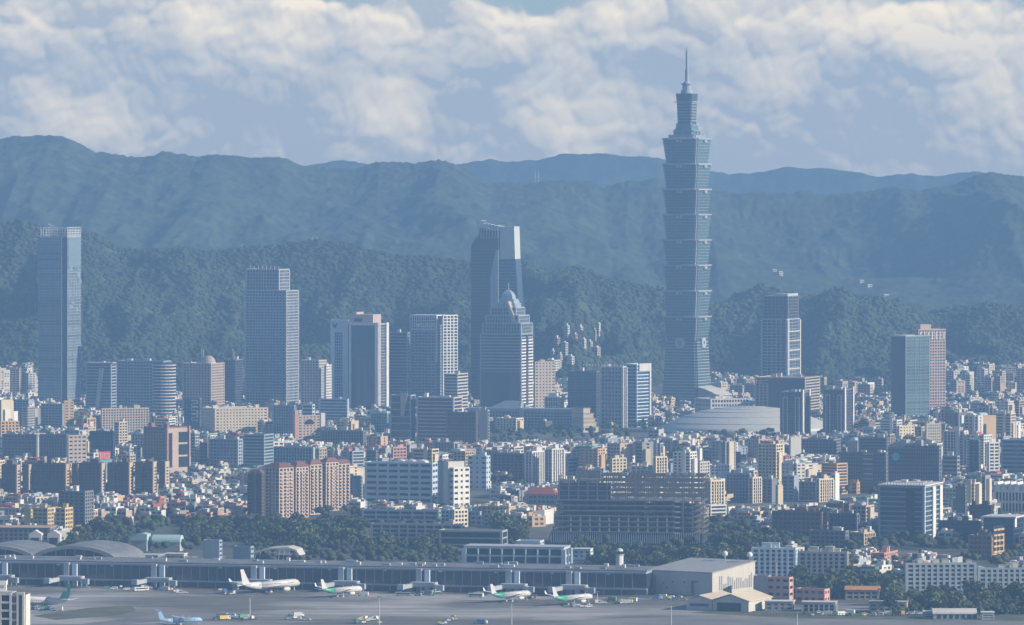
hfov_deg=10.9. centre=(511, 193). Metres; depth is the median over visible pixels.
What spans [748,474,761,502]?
bright strip tower
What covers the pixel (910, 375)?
blue glass tower
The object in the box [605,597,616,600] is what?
apron truck
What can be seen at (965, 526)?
office building
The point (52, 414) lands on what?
dark flat block
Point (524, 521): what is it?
tree
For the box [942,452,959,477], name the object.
grey low office
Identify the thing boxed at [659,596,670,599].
apron loader
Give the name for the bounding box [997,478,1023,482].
city building
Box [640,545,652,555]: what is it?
tree
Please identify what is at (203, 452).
blue office wing
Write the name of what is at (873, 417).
city building
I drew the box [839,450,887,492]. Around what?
dark annex
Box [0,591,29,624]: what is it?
white framed tower
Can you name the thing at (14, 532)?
building
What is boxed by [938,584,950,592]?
tree
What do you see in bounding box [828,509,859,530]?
dark glass wing
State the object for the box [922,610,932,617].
pale side shed
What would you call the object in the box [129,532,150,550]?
teal roof hall
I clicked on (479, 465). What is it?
grey square office
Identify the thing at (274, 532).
tree
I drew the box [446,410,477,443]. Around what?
dark lattice block
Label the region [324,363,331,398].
side block
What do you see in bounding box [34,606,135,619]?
grass island
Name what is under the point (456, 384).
banded block
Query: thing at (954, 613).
barrel roof store
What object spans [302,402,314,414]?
pale tower behind arch
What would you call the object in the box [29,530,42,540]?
gabled porch
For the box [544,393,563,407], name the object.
roof pavilion
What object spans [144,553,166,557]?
column fronted building
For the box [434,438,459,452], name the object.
city building
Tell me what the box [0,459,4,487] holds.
cream edge tower
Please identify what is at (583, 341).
hillside house
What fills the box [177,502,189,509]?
city building
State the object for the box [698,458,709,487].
city building
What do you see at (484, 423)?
plain concrete slab
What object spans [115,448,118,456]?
city building
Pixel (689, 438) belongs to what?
city building
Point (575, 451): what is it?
city building
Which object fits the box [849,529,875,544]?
beige small slab
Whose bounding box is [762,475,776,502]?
dark strip tower
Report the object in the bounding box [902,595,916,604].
tree
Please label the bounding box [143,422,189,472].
pink framed tower
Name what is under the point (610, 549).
tree
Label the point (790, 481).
bluish slab
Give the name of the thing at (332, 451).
city building
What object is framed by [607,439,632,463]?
city building
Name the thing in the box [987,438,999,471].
white lattice block
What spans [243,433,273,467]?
grey striped block
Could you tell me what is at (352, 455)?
city building
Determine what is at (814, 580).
tree
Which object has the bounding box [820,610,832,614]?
apron truck
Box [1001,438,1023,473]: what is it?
striped office
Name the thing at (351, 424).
city building
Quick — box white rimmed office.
[981,514,1023,548]
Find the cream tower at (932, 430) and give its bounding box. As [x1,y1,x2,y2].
[925,420,940,441]
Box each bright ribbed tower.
[525,447,543,485]
[544,444,564,482]
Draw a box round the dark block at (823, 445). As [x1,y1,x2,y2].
[801,436,840,454]
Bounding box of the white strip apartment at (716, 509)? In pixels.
[706,502,726,516]
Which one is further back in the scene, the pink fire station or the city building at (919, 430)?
the city building at (919, 430)
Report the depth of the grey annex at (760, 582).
4067.20 m
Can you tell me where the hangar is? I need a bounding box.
[684,589,772,611]
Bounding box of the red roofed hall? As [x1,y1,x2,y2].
[527,487,557,504]
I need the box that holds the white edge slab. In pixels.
[831,471,838,499]
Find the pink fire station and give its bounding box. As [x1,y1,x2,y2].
[767,576,792,599]
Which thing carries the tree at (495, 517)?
on the ground
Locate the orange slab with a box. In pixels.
[63,398,73,427]
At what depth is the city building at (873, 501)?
4865.36 m
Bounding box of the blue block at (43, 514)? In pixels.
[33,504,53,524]
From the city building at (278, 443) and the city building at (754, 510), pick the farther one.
the city building at (278, 443)
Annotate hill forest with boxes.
[0,219,1023,394]
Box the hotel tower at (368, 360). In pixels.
[348,312,388,408]
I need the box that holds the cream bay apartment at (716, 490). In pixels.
[704,477,724,503]
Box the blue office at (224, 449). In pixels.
[208,435,242,468]
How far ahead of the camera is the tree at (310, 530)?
4691.31 m
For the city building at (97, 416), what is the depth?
6710.01 m
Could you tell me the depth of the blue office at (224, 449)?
5906.46 m
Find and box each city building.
[0,397,13,420]
[0,503,26,514]
[4,493,31,502]
[12,458,24,471]
[13,396,33,420]
[14,411,18,420]
[17,499,31,506]
[24,456,54,463]
[24,503,57,511]
[25,430,45,434]
[27,432,38,456]
[28,492,51,502]
[35,406,40,425]
[39,428,57,433]
[41,497,57,505]
[52,457,62,462]
[65,427,87,438]
[72,423,94,435]
[74,407,100,420]
[76,415,95,430]
[78,412,99,428]
[87,410,100,422]
[87,439,90,452]
[94,500,103,508]
[107,495,117,502]
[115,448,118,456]
[118,451,135,471]
[119,444,140,457]
[131,429,142,447]
[136,456,147,460]
[149,413,156,422]
[154,415,175,425]
[159,487,172,494]
[161,413,177,425]
[161,489,175,499]
[173,414,183,425]
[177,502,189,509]
[180,477,196,487]
[187,502,201,511]
[193,476,205,483]
[194,445,198,461]
[199,431,216,441]
[201,489,212,495]
[202,501,211,507]
[205,493,219,498]
[207,486,216,489]
[211,497,226,503]
[218,492,232,498]
[225,432,243,437]
[228,483,239,488]
[231,494,246,499]
[234,467,252,472]
[235,485,246,492]
[237,432,251,438]
[238,489,246,496]
[240,469,250,484]
[248,465,262,468]
[257,418,271,432]
[268,408,271,417]
[274,438,283,445]
[284,442,303,446]
[310,445,326,459]
[325,420,333,426]
[325,425,335,429]
[327,447,342,456]
[332,444,346,448]
[336,418,358,429]
[341,447,363,466]
[344,446,366,456]
[350,464,364,482]
[350,465,356,474]
[350,473,362,498]
[354,412,366,416]
[354,415,369,424]
[359,422,374,429]
[363,483,364,498]
[365,445,392,456]
[367,408,389,415]
[368,433,387,444]
[372,501,403,508]
[378,455,388,460]
[383,429,389,440]
[389,440,402,446]
[395,441,416,453]
[412,444,438,461]
[421,438,431,444]
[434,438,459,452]
[439,451,447,460]
[440,505,459,521]
[448,447,473,466]
[450,506,483,524]
[455,440,470,447]
[460,445,475,454]
[471,444,492,454]
[477,440,496,444]
[481,501,515,513]
[484,447,507,472]
[487,442,501,448]
[496,415,523,430]
[496,442,523,452]
[505,483,522,487]
[513,442,541,452]
[513,505,543,515]
[525,488,532,502]
[529,441,552,445]
[536,505,553,523]
[563,443,577,451]
[565,453,577,478]
[572,445,584,466]
[576,464,594,481]
[578,440,596,444]
[579,445,604,467]
[585,443,600,447]
[592,467,608,471]
[595,434,606,442]
[597,444,606,463]
[600,435,620,443]
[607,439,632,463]
[627,462,638,466]
[631,461,647,472]
[635,438,652,464]
[640,465,668,472]
[650,439,664,457]
[659,436,687,451]
[667,451,671,458]
[668,459,672,472]
[673,447,697,487]
[674,434,682,437]
[676,442,701,460]
[682,435,694,444]
[688,433,705,443]
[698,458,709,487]
[702,446,710,463]
[708,434,721,441]
[710,460,729,477]
[711,438,735,468]
[711,503,734,514]
[720,433,743,444]
[736,452,746,464]
[736,461,751,467]
[737,507,763,519]
[738,442,747,454]
[740,466,757,474]
[742,458,755,463]
[748,434,771,459]
[758,440,782,481]
[765,437,783,455]
[782,459,804,480]
[783,455,801,459]
[799,460,817,477]
[801,457,811,462]
[806,434,828,437]
[808,505,825,509]
[812,455,835,464]
[820,507,848,520]
[821,460,847,493]
[826,499,853,510]
[828,430,840,435]
[830,432,848,440]
[842,435,847,446]
[848,431,866,439]
[848,437,857,451]
[852,501,873,521]
[854,420,879,427]
[858,418,874,427]
[858,426,879,432]
[858,494,877,500]
[868,498,877,511]
[869,415,883,419]
[874,431,894,442]
[880,416,901,438]
[882,412,896,416]
[895,417,916,424]
[903,434,922,440]
[912,420,927,425]
[912,424,924,437]
[915,415,935,422]
[924,439,942,454]
[933,409,940,420]
[935,421,952,435]
[940,405,967,410]
[940,406,961,421]
[943,427,968,464]
[943,484,955,497]
[943,496,954,509]
[945,409,966,427]
[951,403,965,407]
[956,479,981,504]
[964,413,982,432]
[965,471,991,501]
[966,431,991,466]
[970,400,990,408]
[978,403,997,414]
[978,412,995,441]
[985,469,1011,478]
[992,410,1015,437]
[996,398,1014,412]
[996,432,1010,441]
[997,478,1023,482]
[1004,395,1023,399]
[1010,397,1023,416]
[1010,474,1022,480]
[1016,416,1023,422]
[1016,419,1020,437]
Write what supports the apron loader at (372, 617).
on the apron
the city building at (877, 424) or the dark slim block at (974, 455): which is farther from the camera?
the city building at (877, 424)
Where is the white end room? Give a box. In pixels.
[572,548,593,558]
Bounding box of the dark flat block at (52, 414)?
[41,401,63,427]
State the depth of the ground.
4649.39 m
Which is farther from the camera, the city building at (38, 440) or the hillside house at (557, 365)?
the hillside house at (557, 365)
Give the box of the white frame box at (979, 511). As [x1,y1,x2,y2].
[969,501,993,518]
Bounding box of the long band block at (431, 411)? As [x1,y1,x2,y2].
[416,393,461,441]
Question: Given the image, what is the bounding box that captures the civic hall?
[466,401,571,429]
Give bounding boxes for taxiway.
[535,616,1023,624]
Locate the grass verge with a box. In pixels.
[691,609,1023,620]
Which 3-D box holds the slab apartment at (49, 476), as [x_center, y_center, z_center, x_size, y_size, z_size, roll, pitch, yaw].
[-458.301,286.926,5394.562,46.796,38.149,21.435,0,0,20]
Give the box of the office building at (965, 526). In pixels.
[938,516,981,543]
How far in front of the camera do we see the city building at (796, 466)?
5404.51 m
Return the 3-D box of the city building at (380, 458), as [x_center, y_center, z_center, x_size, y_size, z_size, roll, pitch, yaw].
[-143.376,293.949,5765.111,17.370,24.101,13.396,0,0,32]
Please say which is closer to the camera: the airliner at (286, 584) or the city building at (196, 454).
the airliner at (286, 584)
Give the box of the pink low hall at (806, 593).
[795,587,829,603]
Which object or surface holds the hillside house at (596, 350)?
on the hill at (326, 338)
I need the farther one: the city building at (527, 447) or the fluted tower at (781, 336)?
the fluted tower at (781, 336)
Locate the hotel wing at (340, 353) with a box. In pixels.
[331,319,348,398]
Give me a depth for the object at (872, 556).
4344.32 m
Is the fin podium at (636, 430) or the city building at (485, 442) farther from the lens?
the fin podium at (636, 430)
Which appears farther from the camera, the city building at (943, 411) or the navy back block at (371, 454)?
the city building at (943, 411)
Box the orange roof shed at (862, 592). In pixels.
[844,586,880,599]
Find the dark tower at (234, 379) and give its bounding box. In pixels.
[223,349,242,405]
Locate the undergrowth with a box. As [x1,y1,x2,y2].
[57,519,1023,614]
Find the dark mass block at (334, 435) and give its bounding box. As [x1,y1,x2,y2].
[320,427,365,444]
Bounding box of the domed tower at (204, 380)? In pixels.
[182,349,224,408]
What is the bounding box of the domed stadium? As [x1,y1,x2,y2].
[657,406,822,434]
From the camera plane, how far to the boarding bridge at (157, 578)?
4150.01 m
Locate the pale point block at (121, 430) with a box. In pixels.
[114,419,127,443]
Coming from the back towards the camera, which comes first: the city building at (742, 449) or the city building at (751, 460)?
the city building at (742, 449)
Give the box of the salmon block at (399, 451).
[391,444,406,458]
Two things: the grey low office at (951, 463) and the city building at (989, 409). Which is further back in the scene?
the city building at (989, 409)
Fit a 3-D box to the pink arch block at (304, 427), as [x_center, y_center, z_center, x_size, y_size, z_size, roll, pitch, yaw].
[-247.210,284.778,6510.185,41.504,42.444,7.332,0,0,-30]
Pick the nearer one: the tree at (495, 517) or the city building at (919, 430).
the tree at (495, 517)
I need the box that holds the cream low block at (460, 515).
[452,507,467,526]
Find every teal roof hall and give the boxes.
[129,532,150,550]
[152,535,183,550]
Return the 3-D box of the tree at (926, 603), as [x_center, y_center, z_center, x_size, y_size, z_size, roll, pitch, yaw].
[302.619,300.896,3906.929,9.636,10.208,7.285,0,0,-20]
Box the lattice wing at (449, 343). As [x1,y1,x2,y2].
[442,315,457,395]
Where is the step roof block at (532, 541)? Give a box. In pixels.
[515,539,543,543]
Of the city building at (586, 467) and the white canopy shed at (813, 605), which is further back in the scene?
the city building at (586, 467)
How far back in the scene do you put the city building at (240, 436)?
6078.62 m
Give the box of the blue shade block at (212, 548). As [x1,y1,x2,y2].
[203,539,221,558]
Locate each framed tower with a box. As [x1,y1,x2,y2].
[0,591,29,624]
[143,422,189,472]
[780,389,810,435]
[823,386,853,434]
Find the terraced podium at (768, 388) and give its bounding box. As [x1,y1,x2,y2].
[755,373,819,410]
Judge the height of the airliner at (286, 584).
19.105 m
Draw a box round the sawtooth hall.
[993,481,1023,513]
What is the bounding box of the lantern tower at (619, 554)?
[615,548,623,564]
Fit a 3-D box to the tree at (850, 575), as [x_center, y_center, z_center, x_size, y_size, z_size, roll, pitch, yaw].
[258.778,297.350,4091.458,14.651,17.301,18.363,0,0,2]
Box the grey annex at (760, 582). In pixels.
[753,574,770,593]
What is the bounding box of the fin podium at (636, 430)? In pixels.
[627,429,647,431]
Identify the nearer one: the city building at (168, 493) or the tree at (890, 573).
the tree at (890, 573)
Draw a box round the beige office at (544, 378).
[534,359,554,407]
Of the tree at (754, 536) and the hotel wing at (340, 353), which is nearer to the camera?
the tree at (754, 536)
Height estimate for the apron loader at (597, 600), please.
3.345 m
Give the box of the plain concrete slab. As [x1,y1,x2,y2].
[479,407,489,441]
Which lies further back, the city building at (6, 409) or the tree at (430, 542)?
the city building at (6, 409)
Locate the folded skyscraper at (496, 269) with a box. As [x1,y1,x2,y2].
[471,220,523,399]
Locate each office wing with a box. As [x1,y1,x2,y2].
[84,361,115,409]
[199,442,207,465]
[445,461,469,506]
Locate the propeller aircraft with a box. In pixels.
[154,609,201,624]
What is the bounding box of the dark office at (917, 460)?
[887,439,941,481]
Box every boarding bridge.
[0,563,18,586]
[44,562,88,587]
[131,564,176,588]
[232,565,277,590]
[319,567,365,591]
[397,568,443,593]
[487,570,534,595]
[548,571,594,596]
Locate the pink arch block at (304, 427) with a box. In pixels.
[292,410,324,441]
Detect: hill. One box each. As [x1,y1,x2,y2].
[0,222,1023,394]
[648,241,1023,308]
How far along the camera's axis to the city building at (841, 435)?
6281.19 m
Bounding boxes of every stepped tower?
[480,283,532,407]
[610,454,626,472]
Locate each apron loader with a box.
[176,589,187,593]
[223,590,234,594]
[241,615,253,619]
[298,616,310,619]
[356,615,367,619]
[367,615,378,619]
[595,599,606,603]
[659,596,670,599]
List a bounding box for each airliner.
[30,584,77,608]
[229,569,299,592]
[314,579,361,596]
[483,584,530,601]
[545,587,592,604]
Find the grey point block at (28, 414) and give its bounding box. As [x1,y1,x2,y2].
[22,404,34,427]
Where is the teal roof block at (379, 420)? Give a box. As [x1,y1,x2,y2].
[370,410,388,432]
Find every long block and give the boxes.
[2,430,37,459]
[274,443,314,462]
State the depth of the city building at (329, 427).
6481.66 m
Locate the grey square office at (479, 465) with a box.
[468,452,489,490]
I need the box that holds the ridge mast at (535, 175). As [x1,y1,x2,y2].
[534,170,539,181]
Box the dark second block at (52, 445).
[39,432,67,458]
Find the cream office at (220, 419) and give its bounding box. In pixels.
[201,404,267,432]
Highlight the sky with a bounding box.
[0,0,1023,176]
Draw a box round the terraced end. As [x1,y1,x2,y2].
[571,406,597,432]
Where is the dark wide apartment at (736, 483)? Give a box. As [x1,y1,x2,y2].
[725,468,751,499]
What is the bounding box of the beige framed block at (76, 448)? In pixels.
[67,435,86,462]
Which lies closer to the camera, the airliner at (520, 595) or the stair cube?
the airliner at (520, 595)
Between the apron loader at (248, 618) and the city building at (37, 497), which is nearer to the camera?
the apron loader at (248, 618)
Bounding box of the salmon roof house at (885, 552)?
[871,546,897,559]
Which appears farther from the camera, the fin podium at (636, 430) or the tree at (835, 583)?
the fin podium at (636, 430)
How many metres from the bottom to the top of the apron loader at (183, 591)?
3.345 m
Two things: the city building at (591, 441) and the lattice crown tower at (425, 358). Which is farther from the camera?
the lattice crown tower at (425, 358)
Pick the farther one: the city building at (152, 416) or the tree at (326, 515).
the city building at (152, 416)
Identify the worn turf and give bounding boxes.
[78,612,256,624]
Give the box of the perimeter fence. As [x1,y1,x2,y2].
[761,612,920,616]
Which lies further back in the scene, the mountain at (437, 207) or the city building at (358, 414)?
the mountain at (437, 207)
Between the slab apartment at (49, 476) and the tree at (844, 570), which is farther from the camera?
the slab apartment at (49, 476)
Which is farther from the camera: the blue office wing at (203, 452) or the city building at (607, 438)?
the city building at (607, 438)
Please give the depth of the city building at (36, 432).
6226.60 m
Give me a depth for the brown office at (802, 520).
4728.68 m
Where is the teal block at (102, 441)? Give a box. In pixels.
[89,431,114,458]
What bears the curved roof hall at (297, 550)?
on the ground
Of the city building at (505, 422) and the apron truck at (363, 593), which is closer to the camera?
the apron truck at (363, 593)
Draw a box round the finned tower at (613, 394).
[583,364,627,428]
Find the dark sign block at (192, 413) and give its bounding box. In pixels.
[184,398,201,429]
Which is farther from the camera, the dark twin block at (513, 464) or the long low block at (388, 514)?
the dark twin block at (513, 464)
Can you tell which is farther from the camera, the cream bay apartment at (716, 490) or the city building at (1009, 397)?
the city building at (1009, 397)
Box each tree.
[67,531,78,537]
[76,525,86,533]
[85,519,98,534]
[97,520,111,529]
[109,515,119,521]
[118,524,126,530]
[121,516,133,525]
[190,514,207,525]
[190,519,200,528]
[199,530,211,537]
[200,520,206,528]
[204,525,218,534]
[207,519,222,528]
[211,516,219,520]
[219,527,228,532]
[220,516,228,521]
[223,520,232,526]
[231,517,237,525]
[236,515,243,524]
[242,515,255,523]
[254,514,267,521]
[254,521,267,530]
[259,527,266,538]
[265,523,285,540]
[268,516,282,526]
[282,518,301,528]
[287,523,308,541]
[289,512,305,522]
[301,521,320,534]
[303,532,319,545]
[306,527,318,534]
[316,513,331,520]
[317,526,324,535]
[318,518,331,525]
[320,521,332,534]
[329,525,343,535]
[329,529,339,539]
[333,515,348,522]
[338,528,355,540]
[340,517,368,531]
[354,529,367,536]
[359,534,373,544]
[363,539,375,546]
[378,530,387,536]
[378,539,391,547]
[384,533,393,541]
[392,538,404,547]
[407,539,415,549]
[412,538,424,549]
[416,535,428,546]
[426,537,434,548]
[427,533,437,541]
[430,529,438,537]
[488,512,502,524]
[493,521,502,528]
[500,518,513,527]
[503,517,521,527]
[505,523,519,533]
[510,529,526,539]
[519,518,528,525]
[593,545,605,553]
[598,553,607,562]
[604,544,621,555]
[604,551,615,564]
[612,543,629,555]
[624,550,634,558]
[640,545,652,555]
[651,551,666,564]
[660,556,670,563]
[661,544,676,554]
[667,549,679,560]
[678,546,692,557]
[689,547,704,557]
[692,544,705,554]
[713,533,728,543]
[713,541,723,548]
[713,547,734,558]
[718,542,732,551]
[721,536,733,545]
[726,552,734,558]
[732,546,743,558]
[735,532,751,545]
[736,545,752,559]
[742,541,754,546]
[743,529,761,542]
[762,534,776,541]
[765,529,776,534]
[788,566,802,576]
[789,574,800,584]
[794,565,808,574]
[797,580,811,587]
[798,573,808,580]
[808,575,822,585]
[817,580,834,591]
[823,574,839,583]
[832,578,843,588]
[836,580,851,597]
[840,569,852,575]
[841,571,858,585]
[849,558,855,563]
[862,572,879,584]
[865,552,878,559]
[875,571,887,580]
[882,576,894,584]
[882,587,902,599]
[882,592,897,607]
[885,569,897,579]
[885,584,898,588]
[887,579,897,584]
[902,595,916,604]
[904,590,923,602]
[907,587,920,593]
[920,599,932,607]
[925,584,944,595]
[925,590,940,603]
[936,598,951,607]
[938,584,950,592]
[946,591,962,606]
[947,587,956,593]
[956,593,972,607]
[961,579,980,593]
[964,592,975,601]
[969,584,986,592]
[972,591,992,605]
[983,590,996,602]
[987,581,1003,591]
[998,591,1010,597]
[1001,588,1011,596]
[1006,581,1023,595]
[1019,590,1023,602]
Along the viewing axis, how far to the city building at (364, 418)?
6746.66 m
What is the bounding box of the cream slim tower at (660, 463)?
[653,453,667,477]
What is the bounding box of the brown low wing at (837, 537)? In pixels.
[809,527,848,548]
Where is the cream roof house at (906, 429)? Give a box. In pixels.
[897,422,914,438]
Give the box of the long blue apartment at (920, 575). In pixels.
[905,558,976,593]
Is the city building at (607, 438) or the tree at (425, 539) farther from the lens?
the city building at (607, 438)
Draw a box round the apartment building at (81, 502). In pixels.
[58,485,93,525]
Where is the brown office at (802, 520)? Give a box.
[772,506,826,539]
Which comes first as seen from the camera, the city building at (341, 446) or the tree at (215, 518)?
the tree at (215, 518)
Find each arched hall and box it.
[0,540,56,555]
[33,540,144,556]
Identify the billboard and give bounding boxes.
[99,451,109,478]
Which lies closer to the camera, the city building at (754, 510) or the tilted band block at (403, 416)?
the city building at (754, 510)
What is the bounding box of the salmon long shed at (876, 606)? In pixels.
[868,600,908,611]
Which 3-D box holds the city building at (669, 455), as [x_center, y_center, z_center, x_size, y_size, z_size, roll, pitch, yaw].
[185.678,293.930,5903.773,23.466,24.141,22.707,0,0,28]
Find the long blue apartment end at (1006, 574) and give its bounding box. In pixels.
[977,562,1023,593]
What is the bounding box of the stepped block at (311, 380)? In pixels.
[300,357,326,409]
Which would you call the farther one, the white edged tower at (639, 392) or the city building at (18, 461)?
the white edged tower at (639, 392)
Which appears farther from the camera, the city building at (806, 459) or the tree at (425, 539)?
the city building at (806, 459)
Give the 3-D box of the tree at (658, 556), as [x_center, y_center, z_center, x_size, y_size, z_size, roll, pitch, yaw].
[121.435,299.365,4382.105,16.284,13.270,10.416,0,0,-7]
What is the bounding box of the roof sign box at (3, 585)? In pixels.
[0,581,6,590]
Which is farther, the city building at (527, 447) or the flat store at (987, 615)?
the city building at (527, 447)
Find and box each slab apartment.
[1,460,31,493]
[32,459,79,493]
[80,459,116,494]
[116,458,143,496]
[144,457,168,493]
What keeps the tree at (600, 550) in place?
on the ground
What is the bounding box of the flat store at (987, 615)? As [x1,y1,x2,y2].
[980,611,994,619]
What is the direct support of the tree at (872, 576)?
on the ground
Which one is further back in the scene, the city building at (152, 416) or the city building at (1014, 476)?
the city building at (152, 416)
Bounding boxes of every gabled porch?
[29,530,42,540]
[47,530,61,543]
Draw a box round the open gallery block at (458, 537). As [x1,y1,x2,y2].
[439,528,507,551]
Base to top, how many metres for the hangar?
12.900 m
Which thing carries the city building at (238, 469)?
on the ground
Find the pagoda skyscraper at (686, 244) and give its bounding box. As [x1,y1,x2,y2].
[662,49,731,405]
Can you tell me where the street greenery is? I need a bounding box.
[0,387,1023,575]
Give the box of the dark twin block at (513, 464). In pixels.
[491,449,524,482]
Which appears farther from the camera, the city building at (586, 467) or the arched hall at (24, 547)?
the city building at (586, 467)
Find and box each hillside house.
[545,358,559,372]
[553,335,559,348]
[557,352,562,368]
[561,341,567,357]
[565,323,569,336]
[568,354,573,364]
[581,337,585,348]
[591,346,600,356]
[593,328,596,341]
[596,322,600,335]
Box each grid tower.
[245,266,298,404]
[912,324,945,406]
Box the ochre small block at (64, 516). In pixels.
[55,503,72,530]
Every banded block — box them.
[389,329,409,406]
[444,371,467,409]
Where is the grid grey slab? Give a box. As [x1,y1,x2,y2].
[799,478,814,499]
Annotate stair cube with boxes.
[233,545,253,558]
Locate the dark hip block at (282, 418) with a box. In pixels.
[272,402,295,435]
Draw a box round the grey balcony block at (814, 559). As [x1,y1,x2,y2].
[798,546,848,574]
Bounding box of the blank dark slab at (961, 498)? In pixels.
[956,485,966,512]
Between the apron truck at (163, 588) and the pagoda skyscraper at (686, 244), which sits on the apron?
the apron truck at (163, 588)
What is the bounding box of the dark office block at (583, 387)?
[568,367,598,424]
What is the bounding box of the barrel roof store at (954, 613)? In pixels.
[931,608,976,618]
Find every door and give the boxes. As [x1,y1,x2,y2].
[653,575,655,593]
[717,602,740,611]
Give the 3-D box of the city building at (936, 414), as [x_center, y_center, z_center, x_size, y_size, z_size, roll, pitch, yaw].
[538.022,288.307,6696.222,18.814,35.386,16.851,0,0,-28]
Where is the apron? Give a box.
[7,586,1016,624]
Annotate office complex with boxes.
[116,358,175,415]
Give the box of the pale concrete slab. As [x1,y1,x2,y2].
[789,436,800,455]
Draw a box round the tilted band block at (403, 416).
[390,393,415,442]
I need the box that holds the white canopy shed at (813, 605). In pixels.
[801,600,837,611]
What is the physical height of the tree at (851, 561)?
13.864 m
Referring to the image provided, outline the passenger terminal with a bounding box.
[0,555,656,594]
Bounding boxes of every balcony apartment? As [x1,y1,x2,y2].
[247,469,264,515]
[264,462,294,518]
[291,462,309,517]
[305,459,323,514]
[320,457,339,510]
[338,459,350,506]
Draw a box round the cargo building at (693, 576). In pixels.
[651,551,755,595]
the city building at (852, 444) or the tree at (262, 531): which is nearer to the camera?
the tree at (262, 531)
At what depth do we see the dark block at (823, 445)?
6157.84 m
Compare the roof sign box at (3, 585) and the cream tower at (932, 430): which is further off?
the cream tower at (932, 430)
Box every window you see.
[2,595,8,600]
[2,603,8,608]
[2,612,8,616]
[2,620,8,624]
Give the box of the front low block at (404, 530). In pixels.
[370,520,464,539]
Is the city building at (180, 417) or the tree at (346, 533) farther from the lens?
the city building at (180, 417)
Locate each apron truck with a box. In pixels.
[38,606,49,609]
[51,606,62,610]
[158,586,169,590]
[218,615,230,619]
[238,614,248,617]
[292,612,303,615]
[357,592,368,595]
[421,590,432,594]
[474,619,485,623]
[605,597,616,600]
[620,599,631,603]
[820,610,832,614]
[889,611,900,614]
[911,610,921,614]
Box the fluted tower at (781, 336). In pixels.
[761,293,800,375]
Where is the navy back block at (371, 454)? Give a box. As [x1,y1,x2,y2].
[366,447,377,461]
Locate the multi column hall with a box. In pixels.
[462,543,571,563]
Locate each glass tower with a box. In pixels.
[38,227,81,401]
[877,479,942,541]
[891,335,929,416]
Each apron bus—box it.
[133,587,148,590]
[395,592,410,595]
[468,593,483,596]
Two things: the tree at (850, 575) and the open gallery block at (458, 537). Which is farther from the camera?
the open gallery block at (458, 537)
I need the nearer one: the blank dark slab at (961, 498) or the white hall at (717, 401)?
the blank dark slab at (961, 498)
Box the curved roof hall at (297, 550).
[254,545,304,559]
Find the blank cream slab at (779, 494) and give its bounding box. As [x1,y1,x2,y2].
[776,485,782,505]
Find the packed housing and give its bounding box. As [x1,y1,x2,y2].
[0,360,1023,582]
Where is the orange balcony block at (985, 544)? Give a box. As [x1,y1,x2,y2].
[968,525,1003,559]
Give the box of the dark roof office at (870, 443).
[858,434,888,451]
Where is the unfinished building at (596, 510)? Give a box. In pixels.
[547,467,708,545]
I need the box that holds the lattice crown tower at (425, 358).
[410,314,441,396]
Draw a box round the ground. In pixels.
[7,384,1019,603]
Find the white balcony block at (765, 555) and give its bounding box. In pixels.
[751,542,796,575]
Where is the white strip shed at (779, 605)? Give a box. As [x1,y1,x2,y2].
[764,599,794,610]
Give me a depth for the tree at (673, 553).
4393.25 m
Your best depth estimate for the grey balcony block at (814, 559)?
4264.10 m
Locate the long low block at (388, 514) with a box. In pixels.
[362,507,440,522]
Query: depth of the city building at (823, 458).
5612.96 m
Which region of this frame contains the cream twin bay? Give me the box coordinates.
[815,474,833,501]
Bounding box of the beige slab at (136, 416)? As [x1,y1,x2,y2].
[101,404,148,432]
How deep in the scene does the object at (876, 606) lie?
3908.65 m
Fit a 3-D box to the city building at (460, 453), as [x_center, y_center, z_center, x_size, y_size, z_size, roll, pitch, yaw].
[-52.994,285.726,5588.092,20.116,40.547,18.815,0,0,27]
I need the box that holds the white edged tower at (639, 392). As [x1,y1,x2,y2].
[625,363,650,426]
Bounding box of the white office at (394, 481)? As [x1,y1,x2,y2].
[365,459,437,504]
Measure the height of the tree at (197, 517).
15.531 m
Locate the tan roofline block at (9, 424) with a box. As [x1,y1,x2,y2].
[0,418,18,436]
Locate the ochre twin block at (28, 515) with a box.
[24,506,32,524]
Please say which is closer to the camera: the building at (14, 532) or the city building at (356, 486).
the building at (14, 532)
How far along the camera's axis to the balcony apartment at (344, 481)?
5216.94 m
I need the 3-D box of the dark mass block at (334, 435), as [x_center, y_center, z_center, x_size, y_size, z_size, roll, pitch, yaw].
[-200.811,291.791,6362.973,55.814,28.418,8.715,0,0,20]
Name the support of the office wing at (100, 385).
on the ground
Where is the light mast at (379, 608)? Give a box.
[377,596,381,624]
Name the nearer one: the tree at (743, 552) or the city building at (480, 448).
the tree at (743, 552)
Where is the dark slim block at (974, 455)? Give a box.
[969,437,980,471]
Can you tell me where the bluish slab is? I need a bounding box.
[782,471,798,501]
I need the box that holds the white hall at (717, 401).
[695,394,749,411]
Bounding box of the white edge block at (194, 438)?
[190,430,198,461]
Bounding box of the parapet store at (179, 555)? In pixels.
[165,552,187,557]
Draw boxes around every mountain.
[0,135,1023,289]
[308,153,982,195]
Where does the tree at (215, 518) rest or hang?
on the ground
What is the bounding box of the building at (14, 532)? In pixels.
[0,525,56,542]
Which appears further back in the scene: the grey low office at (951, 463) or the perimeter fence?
the grey low office at (951, 463)
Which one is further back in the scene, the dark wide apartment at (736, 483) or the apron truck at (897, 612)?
the dark wide apartment at (736, 483)
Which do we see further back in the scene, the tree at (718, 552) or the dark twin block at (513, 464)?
the dark twin block at (513, 464)

